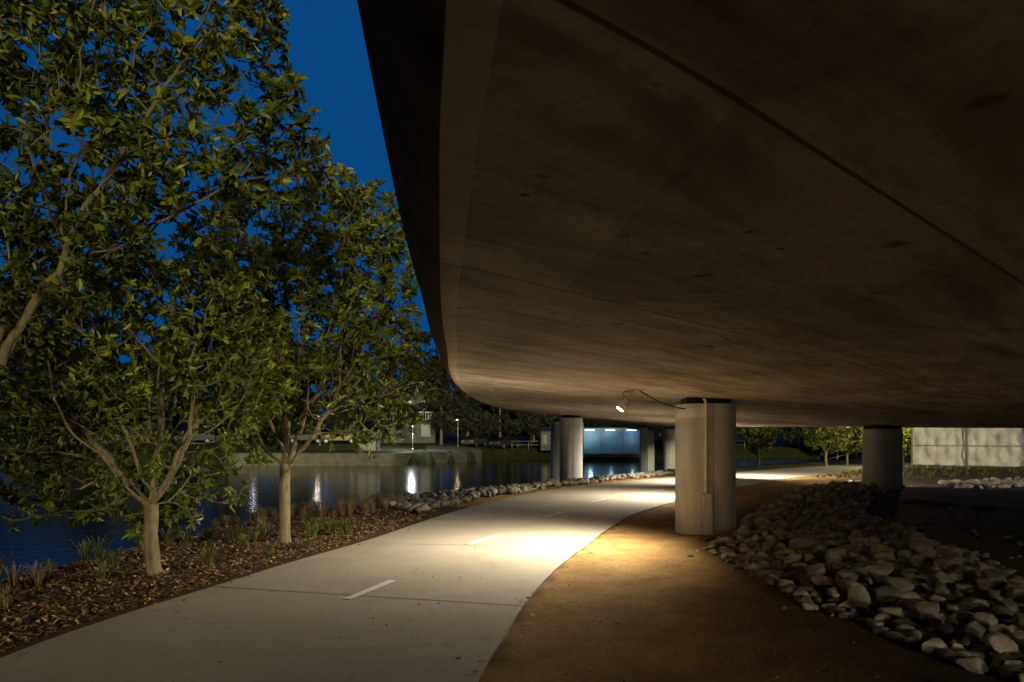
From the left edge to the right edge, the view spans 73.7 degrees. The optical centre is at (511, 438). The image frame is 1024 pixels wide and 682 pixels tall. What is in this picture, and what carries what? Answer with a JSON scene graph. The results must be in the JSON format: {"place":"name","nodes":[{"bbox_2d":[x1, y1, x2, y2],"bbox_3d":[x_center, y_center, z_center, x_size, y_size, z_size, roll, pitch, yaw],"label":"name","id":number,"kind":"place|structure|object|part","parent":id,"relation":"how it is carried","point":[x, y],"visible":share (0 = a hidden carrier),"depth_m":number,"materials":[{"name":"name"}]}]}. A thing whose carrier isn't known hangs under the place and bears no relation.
{"place":"outdoors","nodes":[
{"label":"outdoors","id":0,"kind":"place"},
{"bbox_2d":[0,492,411,608],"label":"dry grass","id":1,"kind":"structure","parent":0,"point":[35,577],"depth_m":14.16,"materials":[{"name":"beige plant"}]},
{"bbox_2d":[0,0,453,413],"label":"sky","id":2,"kind":"structure","parent":0,"point":[326,39],"materials":[{"name":"blue"}]},
{"bbox_2d":[0,458,851,579],"bbox_3d":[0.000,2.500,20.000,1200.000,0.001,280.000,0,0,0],"label":"river water","id":3,"kind":"structure","parent":0,"point":[30,545],"depth_m":33.55,"materials":[{"name":"blue liquid"}]},
{"bbox_2d":[0,463,916,681],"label":"bike path","id":4,"kind":"structure","parent":0,"point":[278,636],"depth_m":6.67,"materials":[{"name":"concrete"}]},
{"bbox_2d":[343,490,659,598],"bbox_3d":[1.594,1.672,12.944,2.978,0.001,28.447,0,0,20],"label":"path centre line","id":5,"kind":"object","parent":4,"relation":"on","point":[355,595],"visible":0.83,"depth_m":7.83,"materials":[{"name":"paint"}]},
{"bbox_2d":[212,466,852,605],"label":"path joints","id":6,"kind":"object","parent":4,"relation":"on","point":[422,599],"visible":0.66,"depth_m":7.53,"materials":[{"name":"grey concrete"}]},
{"bbox_2d":[0,413,1023,681],"bbox_3d":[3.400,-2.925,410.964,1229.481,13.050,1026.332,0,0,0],"label":"ground","id":7,"kind":"structure","parent":0,"point":[552,641],"depth_m":7.34,"materials":[{"name":"soil"}]},
{"bbox_2d":[55,405,188,442],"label":"walls","id":8,"kind":"structure","parent":7,"relation":"on","point":[182,426],"depth_m":89.03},
{"bbox_2d":[119,429,132,441],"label":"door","id":9,"kind":"structure","parent":8,"relation":"attached to","point":[120,438],"depth_m":88.15,"materials":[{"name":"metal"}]},
{"bbox_2d":[90,391,185,406],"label":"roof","id":10,"kind":"structure","parent":8,"relation":"on","point":[178,404],"depth_m":91.38,"materials":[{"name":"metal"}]},
{"bbox_2d":[147,428,157,437],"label":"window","id":11,"kind":"structure","parent":8,"relation":"attached to","point":[153,430],"depth_m":88.50,"materials":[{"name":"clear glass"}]},
{"bbox_2d":[0,510,358,580],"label":"grass tufts","id":12,"kind":"object","parent":7,"relation":"on","point":[169,538],"visible":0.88,"depth_m":10.66,"materials":[{"name":"green plant"}]},
{"bbox_2d":[174,430,217,443],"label":"parked car","id":13,"kind":"object","parent":7,"relation":"on","point":[208,437],"visible":0.46,"depth_m":74.77,"materials":[{"name":"paint"}]},
{"bbox_2d":[0,505,440,651],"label":"mulch chips","id":14,"kind":"object","parent":7,"relation":"on","point":[44,618],"visible":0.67,"depth_m":8.79,"materials":[{"name":"brown wood"}]},
{"bbox_2d":[0,216,302,574],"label":"riverside tree","id":15,"kind":"object","parent":14,"relation":"on","point":[102,346],"visible":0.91,"depth_m":8.58,"materials":[{"name":"green plant"}]},
{"bbox_2d":[0,0,337,397],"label":"riverside tree","id":16,"kind":"object","parent":14,"relation":"on","point":[65,53],"visible":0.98,"depth_m":7.09,"materials":[{"name":"green plant"}]},
{"bbox_2d":[170,159,446,543],"bbox_3d":[-3.362,-1.387,11.488,3.920,6.347,3.752,0,0,44],"label":"riverside tree","id":17,"kind":"object","parent":14,"relation":"on","point":[362,328],"visible":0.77,"depth_m":11.06,"materials":[{"name":"green plant"}]},
{"bbox_2d":[290,431,325,443],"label":"parked car","id":18,"kind":"object","parent":7,"relation":"on","point":[305,435],"visible":0.3,"depth_m":75.18,"materials":[{"name":"paint"}]},
{"bbox_2d":[228,452,413,465],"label":"retaining wall","id":19,"kind":"structure","parent":7,"relation":"on","point":[349,459],"depth_m":62.60,"materials":[{"name":"concrete"}]},
{"bbox_2d":[321,430,353,443],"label":"parked car","id":20,"kind":"object","parent":7,"relation":"on","point":[347,438],"visible":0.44,"depth_m":73.66,"materials":[{"name":"paint"}]},
{"bbox_2d":[355,433,381,451],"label":"utility kiosk","id":21,"kind":"object","parent":7,"relation":"on","point":[375,447],"visible":0.23,"depth_m":66.77,"materials":[{"name":"metal"}]},
{"bbox_2d":[367,436,375,449],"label":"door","id":22,"kind":"structure","parent":21,"relation":"in","point":[372,447],"depth_m":66.78,"materials":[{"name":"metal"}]},
{"bbox_2d":[17,476,786,678],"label":"leaf litter","id":23,"kind":"object","parent":7,"relation":"on","point":[408,529],"visible":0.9,"depth_m":7.39,"materials":[{"name":"brown plant"}]},
{"bbox_2d":[379,396,435,442],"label":"house","id":24,"kind":"structure","parent":7,"relation":"on","point":[417,438],"depth_m":86.17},
{"bbox_2d":[403,426,411,442],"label":"door","id":25,"kind":"structure","parent":24,"relation":"attached to","point":[408,438],"depth_m":85.99,"materials":[{"name":"metal"}]},
{"bbox_2d":[421,425,430,436],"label":"window","id":26,"kind":"structure","parent":24,"relation":"attached to","point":[425,430],"depth_m":86.23,"materials":[{"name":"beige glass"}]},
{"bbox_2d":[425,445,481,462],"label":"boat ramp","id":27,"kind":"object","parent":7,"relation":"on","point":[440,454],"visible":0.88,"depth_m":73.18,"materials":[{"name":"concrete"}]},
{"bbox_2d":[3,336,910,448],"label":"distant tree line","id":28,"kind":"object","parent":7,"relation":"on","point":[368,425],"visible":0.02,"depth_m":96.29,"materials":[{"name":"green plant"}]},
{"bbox_2d":[24,345,910,458],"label":"shore trees","id":29,"kind":"object","parent":7,"relation":"on","point":[449,406],"visible":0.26,"depth_m":83.52,"materials":[{"name":"green plant"}]},
{"bbox_2d":[461,435,487,446],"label":"parked car","id":30,"kind":"object","parent":7,"relation":"on","point":[474,440],"visible":0.94,"depth_m":83.00,"materials":[{"name":"paint"}]},
{"bbox_2d":[489,437,521,448],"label":"parked car","id":31,"kind":"object","parent":7,"relation":"on","point":[503,442],"visible":0.98,"depth_m":83.19,"materials":[{"name":"paint"}]},
{"bbox_2d":[377,469,674,513],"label":"shore rocks","id":32,"kind":"object","parent":7,"relation":"on","point":[423,502],"visible":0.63,"depth_m":19.64,"materials":[{"name":"stone"}]},
{"bbox_2d":[168,543,890,680],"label":"leaf litter","id":33,"kind":"object","parent":7,"relation":"on","point":[473,619],"visible":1,"depth_m":6.08,"materials":[{"name":"brown plant"}]},
{"bbox_2d":[537,427,550,450],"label":"boat shed","id":34,"kind":"object","parent":7,"relation":"on","point":[545,438],"visible":0.33,"depth_m":80.50,"materials":[{"name":"metal"}]},
{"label":"window","id":35,"kind":"part","parent":34,"relation":"part of","materials":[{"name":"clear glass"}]},
{"bbox_2d":[551,421,558,480],"bbox_3d":[2.600,1.372,38.000,0.900,4.657,0.800,0,0,0],"label":"column shaft","id":36,"kind":"object","parent":7,"relation":"on","point":[555,449],"visible":0.48,"depth_m":37.62,"materials":[{"name":"concrete"}]},
{"bbox_2d":[559,418,582,480],"bbox_3d":[2.420,1.048,28.000,0.940,3.801,0.800,0,0,0],"label":"column shaft","id":37,"kind":"object","parent":7,"relation":"on","point":[570,447],"visible":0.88,"depth_m":27.63,"materials":[{"name":"concrete"}]},
{"bbox_2d":[562,415,579,417],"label":"bearing block","id":38,"kind":"structure","parent":37,"relation":"on","point":[569,416],"depth_m":27.70,"materials":[{"name":"black rubber"}]},
{"bbox_2d":[583,423,583,457],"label":"side wall","id":39,"kind":"structure","parent":7,"relation":"on","point":[583,440],"depth_m":73.70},
{"bbox_2d":[584,428,639,453],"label":"wall","id":40,"kind":"structure","parent":7,"relation":"on","point":[620,440],"depth_m":76.85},
{"bbox_2d":[584,454,639,456],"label":"kerb","id":41,"kind":"structure","parent":7,"relation":"on","point":[611,455],"depth_m":75.60,"materials":[{"name":"concrete"}]},
{"bbox_2d":[528,441,744,450],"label":"river railing","id":42,"kind":"object","parent":7,"relation":"on","point":[662,444],"visible":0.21,"depth_m":84.46,"materials":[{"name":"metal"}]},
{"bbox_2d":[640,428,647,471],"bbox_3d":[8.300,1.504,43.000,0.500,4.392,0.500,0,0,0],"label":"column shaft","id":43,"kind":"object","parent":7,"relation":"on","point":[643,449],"visible":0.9,"depth_m":42.77,"materials":[{"name":"concrete"}]},
{"bbox_2d":[648,430,654,470],"bbox_3d":[10.600,1.512,53.000,0.900,4.376,0.800,0,0,0],"label":"column shaft","id":44,"kind":"object","parent":7,"relation":"on","point":[651,450],"visible":0.51,"depth_m":52.61,"materials":[{"name":"concrete"}]},
{"bbox_2d":[663,429,674,469],"bbox_3d":[9.750,1.550,42.000,0.850,4.299,0.800,0,0,0],"label":"column shaft","id":45,"kind":"object","parent":7,"relation":"on","point":[668,448],"visible":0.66,"depth_m":41.62,"materials":[{"name":"concrete"}]},
{"bbox_2d":[675,403,735,534],"bbox_3d":[3.480,0.681,12.300,1.040,2.591,0.900,0,0,6],"label":"column shaft","id":46,"kind":"object","parent":7,"relation":"on","point":[689,455],"visible":0.91,"depth_m":11.89,"materials":[{"name":"concrete"}]},
{"bbox_2d":[703,398,707,492],"bbox_3d":[3.352,0.125,11.849,0.049,1.670,0.106,0,0,-22],"label":"downpipe","id":47,"kind":"object","parent":46,"relation":"attached to","point":[706,448],"visible":1,"depth_m":11.80,"materials":[{"name":"grey metal"}]},
{"bbox_2d":[681,397,730,403],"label":"bearing block","id":48,"kind":"structure","parent":46,"relation":"on","point":[689,400],"depth_m":11.98,"materials":[{"name":"black rubber"}]},
{"bbox_2d":[357,0,1023,432],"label":"concrete bridge deck","id":49,"kind":"structure","parent":48,"relation":"on","point":[785,212],"depth_m":2.22,"materials":[{"name":"grey concrete"}]},
{"bbox_2d":[616,389,641,411],"bbox_3d":[1.867,-0.606,10.896,0.406,0.358,0.151,0,0,0],"label":"floodlight","id":50,"kind":"object","parent":49,"relation":"attached to","point":[622,405],"visible":1,"depth_m":10.85,"materials":[{"name":"metal"}]},
{"bbox_2d":[640,391,684,408],"bbox_3d":[2.519,-0.648,11.409,0.022,0.277,1.432,0,0,44],"label":"lamp cable","id":51,"kind":"object","parent":49,"relation":"attached to","point":[660,402],"visible":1,"depth_m":11.34,"materials":[{"name":"black rubber"}]},
{"bbox_2d":[844,427,855,434],"bbox_3d":[11.275,-0.258,22.811,0.391,0.265,0.209,0,0,0],"label":"floodlight","id":52,"kind":"object","parent":49,"relation":"attached to","point":[846,431],"visible":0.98,"depth_m":22.76,"materials":[{"name":"metal"}]},
{"bbox_2d":[702,493,711,534],"bbox_3d":[3.381,1.340,11.818,0.160,0.800,0.100,0,0,6],"label":"conduit cover","id":53,"kind":"object","parent":46,"relation":"attached to","point":[706,513],"visible":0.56,"depth_m":11.77,"materials":[{"name":"metal"}]},
{"bbox_2d":[713,404,713,534],"bbox_3d":[3.497,0.681,11.846,0.010,2.551,0.012,0,0,6],"label":"form seam","id":54,"kind":"object","parent":46,"relation":"attached to","point":[713,469],"visible":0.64,"depth_m":11.84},
{"bbox_2d":[739,427,784,464],"bbox_3d":[17.409,0.809,48.002,3.170,5.737,2.689,0,0,0],"label":"tree","id":55,"kind":"object","parent":7,"relation":"on","point":[753,431],"visible":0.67,"depth_m":47.87,"materials":[{"name":"green plant"}]},
{"bbox_2d":[802,427,853,466],"bbox_3d":[18.886,0.050,40.884,3.013,3.461,2.786,0,0,0],"label":"tree","id":56,"kind":"object","parent":7,"relation":"on","point":[837,432],"visible":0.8,"depth_m":40.74,"materials":[{"name":"green plant"}]},
{"bbox_2d":[818,449,861,460],"bbox_3d":[24.532,1.426,48.928,5.098,1.838,0.726,0,0,-6],"label":"path railing","id":57,"kind":"object","parent":7,"relation":"on","point":[837,456],"visible":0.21,"depth_m":48.76,"materials":[{"name":"metal"}]},
{"bbox_2d":[826,427,863,465],"bbox_3d":[20.835,-0.045,42.469,3.049,3.651,2.748,0,0,0],"label":"tree","id":58,"kind":"object","parent":7,"relation":"on","point":[858,444],"visible":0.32,"depth_m":42.21,"materials":[{"name":"green plant"}]},
{"bbox_2d":[686,480,1023,681],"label":"riprap rocks","id":59,"kind":"object","parent":7,"relation":"on","point":[832,528],"visible":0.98,"depth_m":7.69,"materials":[{"name":"stone"}]},
{"bbox_2d":[862,429,902,488],"bbox_3d":[10.850,0.741,20.000,1.020,2.054,0.850,0,0,-6],"label":"column shaft","id":60,"kind":"object","parent":7,"relation":"on","point":[882,458],"visible":0.89,"depth_m":19.61,"materials":[{"name":"concrete"}]},
{"bbox_2d":[864,425,901,428],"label":"bearing block","id":61,"kind":"structure","parent":60,"relation":"on","point":[880,427],"depth_m":19.70,"materials":[{"name":"black rubber"}]},
{"bbox_2d":[902,428,910,450],"bbox_3d":[23.155,0.004,41.884,2.931,3.552,2.488,0,0,-23],"label":"tree","id":62,"kind":"object","parent":7,"relation":"on","point":[906,433],"visible":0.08,"depth_m":41.20,"materials":[{"name":"green plant"}]},
{"bbox_2d":[903,431,910,464],"bbox_3d":[25.263,-0.126,44.003,2.853,3.811,2.514,0,0,0],"label":"tree","id":63,"kind":"object","parent":7,"relation":"on","point":[908,442],"visible":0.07,"depth_m":43.79,"materials":[{"name":"green plant"}]},
{"bbox_2d":[910,428,1023,467],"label":"temporary fence","id":64,"kind":"object","parent":7,"relation":"on","point":[990,447],"visible":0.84,"depth_m":33.69,"materials":[{"name":"cloth"},{"name":"metal"}]},
{"bbox_2d":[937,476,1023,488],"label":"gravel swale rocks","id":65,"kind":"object","parent":7,"relation":"on","point":[1009,482],"visible":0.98,"depth_m":21.48,"materials":[{"name":"stone"}]},
{"bbox_2d":[564,543,937,681],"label":"path gravel","id":66,"kind":"structure","parent":0,"point":[713,630],"depth_m":6.07,"materials":[{"name":"brown gravel"}]},
{"bbox_2d":[816,464,1023,479],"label":"verge grass","id":67,"kind":"structure","parent":0,"point":[922,470],"depth_m":30.35,"materials":[{"name":"green plant"}]}
]}

